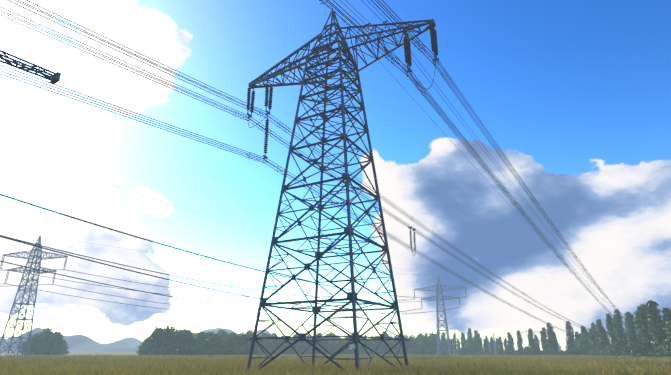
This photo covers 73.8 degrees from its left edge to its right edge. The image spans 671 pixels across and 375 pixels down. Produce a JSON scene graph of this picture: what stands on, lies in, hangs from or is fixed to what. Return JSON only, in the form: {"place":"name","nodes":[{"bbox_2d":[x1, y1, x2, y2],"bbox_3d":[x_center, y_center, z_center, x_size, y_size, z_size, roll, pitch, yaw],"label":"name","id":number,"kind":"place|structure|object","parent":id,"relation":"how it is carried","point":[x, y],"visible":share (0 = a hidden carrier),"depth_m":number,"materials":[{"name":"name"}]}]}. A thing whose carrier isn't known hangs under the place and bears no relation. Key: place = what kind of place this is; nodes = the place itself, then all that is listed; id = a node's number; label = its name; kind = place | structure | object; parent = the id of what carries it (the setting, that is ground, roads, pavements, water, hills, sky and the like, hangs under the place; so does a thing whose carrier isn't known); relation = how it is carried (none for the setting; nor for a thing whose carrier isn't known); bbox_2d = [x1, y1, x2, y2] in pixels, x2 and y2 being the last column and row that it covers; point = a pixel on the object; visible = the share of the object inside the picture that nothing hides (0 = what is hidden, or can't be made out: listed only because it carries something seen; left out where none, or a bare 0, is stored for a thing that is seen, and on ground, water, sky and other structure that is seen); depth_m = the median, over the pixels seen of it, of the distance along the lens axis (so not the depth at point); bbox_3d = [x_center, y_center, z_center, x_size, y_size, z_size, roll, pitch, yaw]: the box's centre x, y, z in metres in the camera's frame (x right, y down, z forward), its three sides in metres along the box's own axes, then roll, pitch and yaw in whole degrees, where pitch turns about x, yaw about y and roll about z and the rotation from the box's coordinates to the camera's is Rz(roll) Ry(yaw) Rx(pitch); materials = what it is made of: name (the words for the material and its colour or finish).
{"place":"outdoors","nodes":[
{"label":"outdoors","id":0,"kind":"place"},
{"bbox_2d":[0,327,141,351],"bbox_3d":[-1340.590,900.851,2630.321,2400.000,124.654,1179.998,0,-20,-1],"label":"distant hills","id":1,"kind":"structure","parent":0,"point":[79,343],"depth_m":2305.99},
{"bbox_2d":[0,328,271,345],"bbox_3d":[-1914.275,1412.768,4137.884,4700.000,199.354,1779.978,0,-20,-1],"label":"distant hills","id":2,"kind":"structure","parent":0,"point":[132,341],"depth_m":3877.41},
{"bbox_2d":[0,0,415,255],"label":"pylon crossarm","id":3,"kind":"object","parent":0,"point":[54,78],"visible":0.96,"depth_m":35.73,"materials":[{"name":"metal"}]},
{"bbox_2d":[0,351,634,372],"bbox_3d":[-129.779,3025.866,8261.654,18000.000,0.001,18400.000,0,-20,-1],"label":"field ground","id":4,"kind":"structure","parent":0,"point":[96,353],"depth_m":331.47,"materials":[{"name":"soil"}]},
{"bbox_2d":[19,335,33,353],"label":"tree","id":5,"kind":"object","parent":4,"relation":"on","point":[24,345],"visible":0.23,"depth_m":243.72,"materials":[{"name":"green plant"}]},
{"bbox_2d":[0,236,67,356],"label":"pylon","id":6,"kind":"object","parent":4,"relation":"on","point":[32,280],"visible":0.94,"depth_m":168.90,"materials":[{"name":"grey metal"}]},
{"bbox_2d":[26,332,46,354],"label":"tree","id":7,"kind":"object","parent":4,"relation":"on","point":[37,343],"visible":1,"depth_m":237.16,"materials":[{"name":"green plant"}]},
{"bbox_2d":[41,327,53,354],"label":"tree","id":8,"kind":"object","parent":4,"relation":"on","point":[47,334],"visible":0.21,"depth_m":245.75,"materials":[{"name":"green plant"}]},
{"bbox_2d":[43,331,64,354],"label":"tree","id":9,"kind":"object","parent":4,"relation":"on","point":[56,343],"visible":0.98,"depth_m":239.32,"materials":[{"name":"green plant"}]},
{"bbox_2d":[60,339,69,354],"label":"tree","id":10,"kind":"object","parent":4,"relation":"on","point":[66,348],"visible":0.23,"depth_m":252.21,"materials":[{"name":"green plant"}]},
{"bbox_2d":[12,322,259,354],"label":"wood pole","id":11,"kind":"object","parent":4,"relation":"on","point":[93,328],"visible":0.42,"depth_m":195.26,"materials":[{"name":"brown wood"}]},
{"bbox_2d":[136,337,152,353],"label":"tree","id":12,"kind":"object","parent":4,"relation":"on","point":[144,344],"visible":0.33,"depth_m":216.44,"materials":[{"name":"green plant"}]},
{"bbox_2d":[137,348,151,354],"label":"bush","id":13,"kind":"object","parent":4,"relation":"on","point":[144,351],"visible":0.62,"depth_m":208.40,"materials":[{"name":"green plant"}]},
{"bbox_2d":[146,327,163,350],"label":"tree","id":14,"kind":"object","parent":4,"relation":"on","point":[156,333],"visible":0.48,"depth_m":218.35,"materials":[{"name":"green plant"}]},
{"bbox_2d":[158,347,171,355],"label":"bush","id":15,"kind":"object","parent":4,"relation":"on","point":[165,350],"visible":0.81,"depth_m":203.25,"materials":[{"name":"green plant"}]},
{"bbox_2d":[154,325,179,351],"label":"tree","id":16,"kind":"object","parent":4,"relation":"on","point":[168,339],"visible":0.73,"depth_m":215.84,"materials":[{"name":"green plant"}]},
{"bbox_2d":[172,329,183,351],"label":"tree","id":17,"kind":"object","parent":4,"relation":"on","point":[179,334],"visible":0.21,"depth_m":221.69,"materials":[{"name":"green plant"}]},
{"bbox_2d":[173,348,182,355],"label":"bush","id":18,"kind":"object","parent":4,"relation":"on","point":[178,352],"visible":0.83,"depth_m":201.81,"materials":[{"name":"green plant"}]},
{"bbox_2d":[176,329,195,349],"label":"tree","id":19,"kind":"object","parent":4,"relation":"on","point":[186,336],"visible":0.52,"depth_m":220.41,"materials":[{"name":"green plant"}]},
{"bbox_2d":[182,346,198,355],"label":"bush","id":20,"kind":"object","parent":4,"relation":"on","point":[186,351],"visible":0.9,"depth_m":204.46,"materials":[{"name":"green plant"}]},
{"bbox_2d":[192,334,207,348],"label":"tree","id":21,"kind":"object","parent":4,"relation":"on","point":[200,339],"visible":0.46,"depth_m":223.56,"materials":[{"name":"green plant"}]},
{"bbox_2d":[203,333,223,351],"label":"tree","id":22,"kind":"object","parent":4,"relation":"on","point":[214,341],"visible":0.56,"depth_m":223.93,"materials":[{"name":"green plant"}]},
{"bbox_2d":[215,329,227,335],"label":"tree","id":23,"kind":"object","parent":4,"relation":"on","point":[222,332],"visible":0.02,"depth_m":252.62,"materials":[{"name":"green plant"}]},
{"bbox_2d":[218,334,225,346],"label":"tree","id":24,"kind":"object","parent":4,"relation":"on","point":[221,337],"visible":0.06,"depth_m":232.85,"materials":[{"name":"green plant"}]},
{"bbox_2d":[224,347,235,354],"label":"bush","id":25,"kind":"object","parent":4,"relation":"on","point":[229,351],"visible":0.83,"depth_m":214.38,"materials":[{"name":"green plant"}]},
{"bbox_2d":[221,333,240,352],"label":"tree","id":26,"kind":"object","parent":4,"relation":"on","point":[232,340],"visible":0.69,"depth_m":226.17,"materials":[{"name":"green plant"}]},
{"bbox_2d":[238,349,245,354],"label":"bush","id":27,"kind":"object","parent":4,"relation":"on","point":[241,352],"visible":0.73,"depth_m":209.45,"materials":[{"name":"green plant"}]},
{"bbox_2d":[235,332,250,348],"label":"tree","id":28,"kind":"object","parent":4,"relation":"on","point":[243,338],"visible":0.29,"depth_m":230.42,"materials":[{"name":"green plant"}]},
{"bbox_2d":[243,332,256,353],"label":"tree","id":29,"kind":"object","parent":4,"relation":"on","point":[250,341],"visible":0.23,"depth_m":233.87,"materials":[{"name":"green plant"}]},
{"bbox_2d":[245,329,258,350],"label":"tree","id":30,"kind":"object","parent":4,"relation":"on","point":[250,331],"visible":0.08,"depth_m":260.99,"materials":[{"name":"green plant"}]},
{"bbox_2d":[257,332,267,349],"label":"tree","id":31,"kind":"object","parent":4,"relation":"on","point":[263,334],"visible":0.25,"depth_m":295.37,"materials":[{"name":"green plant"}]},
{"bbox_2d":[259,335,274,349],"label":"tree","id":32,"kind":"object","parent":4,"relation":"on","point":[268,342],"visible":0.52,"depth_m":290.50,"materials":[{"name":"green plant"}]},
{"bbox_2d":[270,333,283,349],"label":"tree","id":33,"kind":"object","parent":4,"relation":"on","point":[277,342],"visible":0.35,"depth_m":294.02,"materials":[{"name":"green plant"}]},
{"bbox_2d":[284,340,296,353],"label":"tree","id":34,"kind":"object","parent":4,"relation":"on","point":[290,348],"visible":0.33,"depth_m":290.10,"materials":[{"name":"green plant"}]},
{"bbox_2d":[292,333,299,350],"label":"tree","id":35,"kind":"object","parent":4,"relation":"on","point":[295,335],"visible":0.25,"depth_m":299.02,"materials":[{"name":"green plant"}]},
{"bbox_2d":[295,337,308,354],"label":"tree","id":36,"kind":"object","parent":4,"relation":"on","point":[301,346],"visible":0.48,"depth_m":293.23,"materials":[{"name":"green plant"}]},
{"bbox_2d":[304,342,312,354],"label":"tree","id":37,"kind":"object","parent":4,"relation":"on","point":[306,352],"visible":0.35,"depth_m":289.42,"materials":[{"name":"green plant"}]},
{"bbox_2d":[317,334,328,352],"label":"tree","id":38,"kind":"object","parent":4,"relation":"on","point":[323,343],"visible":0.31,"depth_m":297.71,"materials":[{"name":"green plant"}]},
{"bbox_2d":[328,341,338,350],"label":"tree","id":39,"kind":"object","parent":4,"relation":"on","point":[333,345],"visible":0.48,"depth_m":295.00,"materials":[{"name":"green plant"}]},
{"bbox_2d":[0,354,670,374],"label":"wheat field blades","id":40,"kind":"object","parent":4,"relation":"on","point":[294,364],"visible":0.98,"depth_m":53.23,"materials":[{"name":"plant"}]},
{"bbox_2d":[336,340,344,348],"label":"tree","id":41,"kind":"object","parent":4,"relation":"on","point":[340,344],"visible":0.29,"depth_m":299.44,"materials":[{"name":"green plant"}]},
{"bbox_2d":[246,9,438,374],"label":"pylon","id":42,"kind":"object","parent":4,"relation":"on","point":[352,298],"visible":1,"depth_m":50.33,"materials":[{"name":"metal"}]},
{"bbox_2d":[0,0,624,332],"bbox_3d":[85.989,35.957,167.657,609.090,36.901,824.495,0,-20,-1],"label":"power lines","id":43,"kind":"object","parent":42,"relation":"attached to","point":[416,84],"visible":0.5,"depth_m":52.88,"materials":[{"name":"metal"}]},
{"bbox_2d":[358,338,370,349],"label":"tree","id":44,"kind":"object","parent":4,"relation":"on","point":[365,342],"visible":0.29,"depth_m":292.11,"materials":[{"name":"green plant"}]},
{"bbox_2d":[368,338,379,348],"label":"tree","id":45,"kind":"object","parent":4,"relation":"on","point":[373,342],"visible":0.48,"depth_m":290.09,"materials":[{"name":"green plant"}]},
{"bbox_2d":[374,340,386,352],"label":"tree","id":46,"kind":"object","parent":4,"relation":"on","point":[382,345],"visible":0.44,"depth_m":290.07,"materials":[{"name":"green plant"}]},
{"bbox_2d":[385,340,391,350],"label":"tree","id":47,"kind":"object","parent":4,"relation":"on","point":[388,343],"visible":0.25,"depth_m":293.98,"materials":[{"name":"green plant"}]},
{"bbox_2d":[390,336,400,351],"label":"tree","id":48,"kind":"object","parent":4,"relation":"on","point":[395,348],"visible":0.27,"depth_m":295.54,"materials":[{"name":"green plant"}]},
{"bbox_2d":[404,334,413,351],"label":"tree","id":49,"kind":"object","parent":4,"relation":"on","point":[408,345],"visible":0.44,"depth_m":293.95,"materials":[{"name":"green plant"}]},
{"bbox_2d":[412,333,422,348],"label":"tree","id":50,"kind":"object","parent":4,"relation":"on","point":[417,338],"visible":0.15,"depth_m":292.41,"materials":[{"name":"green plant"}]},
{"bbox_2d":[417,347,427,354],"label":"bush","id":51,"kind":"object","parent":4,"relation":"on","point":[421,351],"visible":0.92,"depth_m":273.24,"materials":[{"name":"green plant"}]},
{"bbox_2d":[416,336,433,349],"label":"tree","id":52,"kind":"object","parent":4,"relation":"on","point":[425,343],"visible":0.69,"depth_m":285.76,"materials":[{"name":"green plant"}]},
{"bbox_2d":[426,348,435,354],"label":"bush","id":53,"kind":"object","parent":4,"relation":"on","point":[429,351],"visible":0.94,"depth_m":265.79,"materials":[{"name":"green plant"}]},
{"bbox_2d":[427,336,440,354],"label":"tree","id":54,"kind":"object","parent":4,"relation":"on","point":[432,339],"visible":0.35,"depth_m":297.82,"materials":[{"name":"green plant"}]},
{"bbox_2d":[428,332,441,349],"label":"tree","id":55,"kind":"object","parent":4,"relation":"on","point":[431,334],"visible":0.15,"depth_m":316.25,"materials":[{"name":"green plant"}]},
{"bbox_2d":[414,275,465,354],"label":"pylon","id":56,"kind":"object","parent":4,"relation":"on","point":[437,290],"visible":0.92,"depth_m":260.71,"materials":[{"name":"grey metal"}]},
{"bbox_2d":[0,148,466,316],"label":"power lines","id":57,"kind":"object","parent":56,"relation":"on","point":[42,247],"visible":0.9,"depth_m":136.55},
{"bbox_2d":[440,339,451,353],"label":"tree","id":58,"kind":"object","parent":4,"relation":"on","point":[443,345],"visible":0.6,"depth_m":317.42,"materials":[{"name":"green plant"}]},
{"bbox_2d":[452,333,457,354],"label":"tree","id":59,"kind":"object","parent":4,"relation":"on","point":[454,344],"visible":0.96,"depth_m":331.01,"materials":[{"name":"green plant"}]},
{"bbox_2d":[460,332,466,349],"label":"tree","id":60,"kind":"object","parent":4,"relation":"on","point":[463,341],"visible":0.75,"depth_m":303.54,"materials":[{"name":"green plant"}]},
{"bbox_2d":[459,347,467,354],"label":"bush","id":61,"kind":"object","parent":4,"relation":"on","point":[461,351],"visible":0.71,"depth_m":286.93,"materials":[{"name":"green plant"}]},
{"bbox_2d":[467,328,472,346],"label":"tree","id":62,"kind":"object","parent":4,"relation":"on","point":[470,337],"visible":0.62,"depth_m":302.41,"materials":[{"name":"green plant"}]},
{"bbox_2d":[464,347,476,354],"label":"bush","id":63,"kind":"object","parent":4,"relation":"on","point":[469,349],"visible":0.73,"depth_m":284.23,"materials":[{"name":"green plant"}]},
{"bbox_2d":[467,335,483,354],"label":"tree","id":64,"kind":"object","parent":4,"relation":"on","point":[475,345],"visible":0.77,"depth_m":294.61,"materials":[{"name":"green plant"}]},
{"bbox_2d":[474,330,480,352],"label":"tree","id":65,"kind":"object","parent":4,"relation":"on","point":[476,332],"visible":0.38,"depth_m":297.63,"materials":[{"name":"green plant"}]},
{"bbox_2d":[483,339,487,354],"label":"tree","id":66,"kind":"object","parent":4,"relation":"on","point":[485,345],"visible":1,"depth_m":290.26,"materials":[{"name":"green plant"}]},
{"bbox_2d":[489,336,494,353],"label":"tree","id":67,"kind":"object","parent":4,"relation":"on","point":[491,346],"visible":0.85,"depth_m":283.95,"materials":[{"name":"green plant"}]},
{"bbox_2d":[495,348,503,354],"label":"bush","id":68,"kind":"object","parent":4,"relation":"on","point":[499,351],"visible":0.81,"depth_m":263.26,"materials":[{"name":"green plant"}]},
{"bbox_2d":[498,336,502,348],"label":"tree","id":69,"kind":"object","parent":4,"relation":"on","point":[500,343],"visible":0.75,"depth_m":270.21,"materials":[{"name":"green plant"}]},
{"bbox_2d":[507,332,514,348],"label":"tree","id":70,"kind":"object","parent":4,"relation":"on","point":[510,342],"visible":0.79,"depth_m":269.88,"materials":[{"name":"green plant"}]},
{"bbox_2d":[507,346,516,354],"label":"bush","id":71,"kind":"object","parent":4,"relation":"on","point":[511,349],"visible":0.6,"depth_m":257.77,"materials":[{"name":"green plant"}]},
{"bbox_2d":[493,331,539,354],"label":"substation gantry","id":72,"kind":"object","parent":4,"relation":"on","point":[506,333],"visible":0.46,"depth_m":277.54,"materials":[{"name":"grey metal"}]},
{"bbox_2d":[514,347,523,354],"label":"bush","id":73,"kind":"object","parent":4,"relation":"on","point":[519,350],"visible":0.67,"depth_m":239.36,"materials":[{"name":"green plant"}]},
{"bbox_2d":[516,330,523,347],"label":"tree","id":74,"kind":"object","parent":4,"relation":"on","point":[519,341],"visible":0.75,"depth_m":258.59,"materials":[{"name":"green plant"}]},
{"bbox_2d":[522,346,529,354],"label":"bush","id":75,"kind":"object","parent":4,"relation":"on","point":[525,350],"visible":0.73,"depth_m":232.42,"materials":[{"name":"green plant"}]},
{"bbox_2d":[527,328,536,348],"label":"tree","id":76,"kind":"object","parent":4,"relation":"on","point":[531,340],"visible":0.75,"depth_m":244.22,"materials":[{"name":"green plant"}]},
{"bbox_2d":[528,346,538,354],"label":"bush","id":77,"kind":"object","parent":4,"relation":"on","point":[532,350],"visible":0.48,"depth_m":230.04,"materials":[{"name":"green plant"}]},
{"bbox_2d":[534,334,540,349],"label":"tree","id":78,"kind":"object","parent":4,"relation":"on","point":[537,340],"visible":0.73,"depth_m":254.33,"materials":[{"name":"green plant"}]},
{"bbox_2d":[540,327,548,350],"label":"tree","id":79,"kind":"object","parent":4,"relation":"on","point":[543,339],"visible":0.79,"depth_m":232.79,"materials":[{"name":"green plant"}]},
{"bbox_2d":[546,322,558,350],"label":"tree","id":80,"kind":"object","parent":4,"relation":"on","point":[550,332],"visible":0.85,"depth_m":224.64,"materials":[{"name":"green plant"}]},
{"bbox_2d":[546,349,560,354],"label":"bush","id":81,"kind":"object","parent":4,"relation":"on","point":[552,351],"visible":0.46,"depth_m":213.38,"materials":[{"name":"green plant"}]},
{"bbox_2d":[565,321,574,348],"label":"tree","id":82,"kind":"object","parent":4,"relation":"on","point":[570,335],"visible":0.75,"depth_m":211.60,"materials":[{"name":"green plant"}]},
{"bbox_2d":[563,348,577,354],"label":"bush","id":83,"kind":"object","parent":4,"relation":"on","point":[570,351],"visible":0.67,"depth_m":196.69,"materials":[{"name":"green plant"}]},
{"bbox_2d":[574,331,579,345],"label":"tree","id":84,"kind":"object","parent":4,"relation":"on","point":[577,336],"visible":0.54,"depth_m":206.38,"materials":[{"name":"green plant"}]},
{"bbox_2d":[576,334,590,354],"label":"tree","id":85,"kind":"object","parent":4,"relation":"on","point":[582,344],"visible":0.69,"depth_m":201.06,"materials":[{"name":"green plant"}]},
{"bbox_2d":[580,326,587,350],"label":"tree","id":86,"kind":"object","parent":4,"relation":"on","point":[583,331],"visible":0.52,"depth_m":203.76,"materials":[{"name":"green plant"}]},
{"bbox_2d":[587,328,596,350],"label":"tree","id":87,"kind":"object","parent":4,"relation":"on","point":[591,340],"visible":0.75,"depth_m":197.63,"materials":[{"name":"green plant"}]},
{"bbox_2d":[591,322,597,345],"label":"tree","id":88,"kind":"object","parent":4,"relation":"on","point":[593,327],"visible":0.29,"depth_m":208.20,"materials":[{"name":"green plant"}]},
{"bbox_2d":[594,319,609,355],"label":"tree","id":89,"kind":"object","parent":4,"relation":"on","point":[602,340],"visible":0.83,"depth_m":180.09,"materials":[{"name":"green plant"}]},
{"bbox_2d":[599,345,611,356],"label":"bush","id":90,"kind":"object","parent":4,"relation":"on","point":[603,350],"visible":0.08,"depth_m":166.82,"materials":[{"name":"green plant"}]},
{"bbox_2d":[604,345,615,355],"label":"bush","id":91,"kind":"object","parent":4,"relation":"on","point":[609,350],"visible":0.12,"depth_m":161.28,"materials":[{"name":"green plant"}]},
{"bbox_2d":[605,313,618,345],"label":"tree","id":92,"kind":"object","parent":4,"relation":"on","point":[610,328],"visible":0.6,"depth_m":173.55,"materials":[{"name":"green plant"}]},
{"bbox_2d":[604,347,621,356],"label":"bush","id":93,"kind":"object","parent":4,"relation":"on","point":[616,349],"visible":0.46,"depth_m":159.05,"materials":[{"name":"green plant"}]},
{"bbox_2d":[612,309,627,347],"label":"tree","id":94,"kind":"object","parent":4,"relation":"on","point":[617,321],"visible":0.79,"depth_m":169.92,"materials":[{"name":"green plant"}]},
{"bbox_2d":[621,346,632,355],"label":"bush","id":95,"kind":"object","parent":4,"relation":"on","point":[625,350],"visible":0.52,"depth_m":150.64,"materials":[{"name":"green plant"}]},
{"bbox_2d":[623,312,639,346],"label":"tree","id":96,"kind":"object","parent":4,"relation":"on","point":[628,323],"visible":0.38,"depth_m":161.25,"materials":[{"name":"green plant"}]},
{"bbox_2d":[626,328,637,349],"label":"tree","id":97,"kind":"object","parent":4,"relation":"on","point":[629,337],"visible":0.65,"depth_m":158.48,"materials":[{"name":"green plant"}]},
{"bbox_2d":[628,347,648,356],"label":"bush","id":98,"kind":"object","parent":4,"relation":"on","point":[636,351],"visible":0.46,"depth_m":140.83,"materials":[{"name":"green plant"}]},
{"bbox_2d":[635,312,643,347],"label":"tree","id":99,"kind":"object","parent":4,"relation":"on","point":[638,337],"visible":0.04,"depth_m":149.08,"materials":[{"name":"green plant"}]},
{"bbox_2d":[633,304,654,356],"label":"tree","id":100,"kind":"object","parent":4,"relation":"on","point":[639,320],"visible":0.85,"depth_m":140.91,"materials":[{"name":"green plant"}]},
{"bbox_2d":[646,312,655,344],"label":"tree","id":101,"kind":"object","parent":4,"relation":"on","point":[651,342],"visible":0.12,"depth_m":137.79,"materials":[{"name":"green plant"}]},
{"bbox_2d":[645,300,669,350],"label":"tree","id":102,"kind":"object","parent":4,"relation":"on","point":[653,316],"visible":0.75,"depth_m":134.69,"materials":[{"name":"green plant"}]},
{"bbox_2d":[652,346,666,359],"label":"bush","id":103,"kind":"object","parent":4,"relation":"on","point":[656,351],"visible":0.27,"depth_m":120.78,"materials":[{"name":"green plant"}]},
{"bbox_2d":[654,342,670,358],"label":"bush","id":104,"kind":"object","parent":4,"relation":"on","point":[663,346],"visible":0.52,"depth_m":118.53,"materials":[{"name":"green plant"}]},
{"bbox_2d":[661,307,670,344],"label":"tree","id":105,"kind":"object","parent":4,"relation":"on","point":[666,312],"visible":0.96,"depth_m":121.65,"materials":[{"name":"green plant"}]},
{"bbox_2d":[664,347,670,357],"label":"bush","id":106,"kind":"object","parent":4,"relation":"on","point":[667,353],"visible":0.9,"depth_m":115.08,"materials":[{"name":"green plant"}]},
{"bbox_2d":[0,0,670,350],"label":"sky","id":107,"kind":"structure","parent":0,"point":[575,95],"materials":[{"name":"blue"}]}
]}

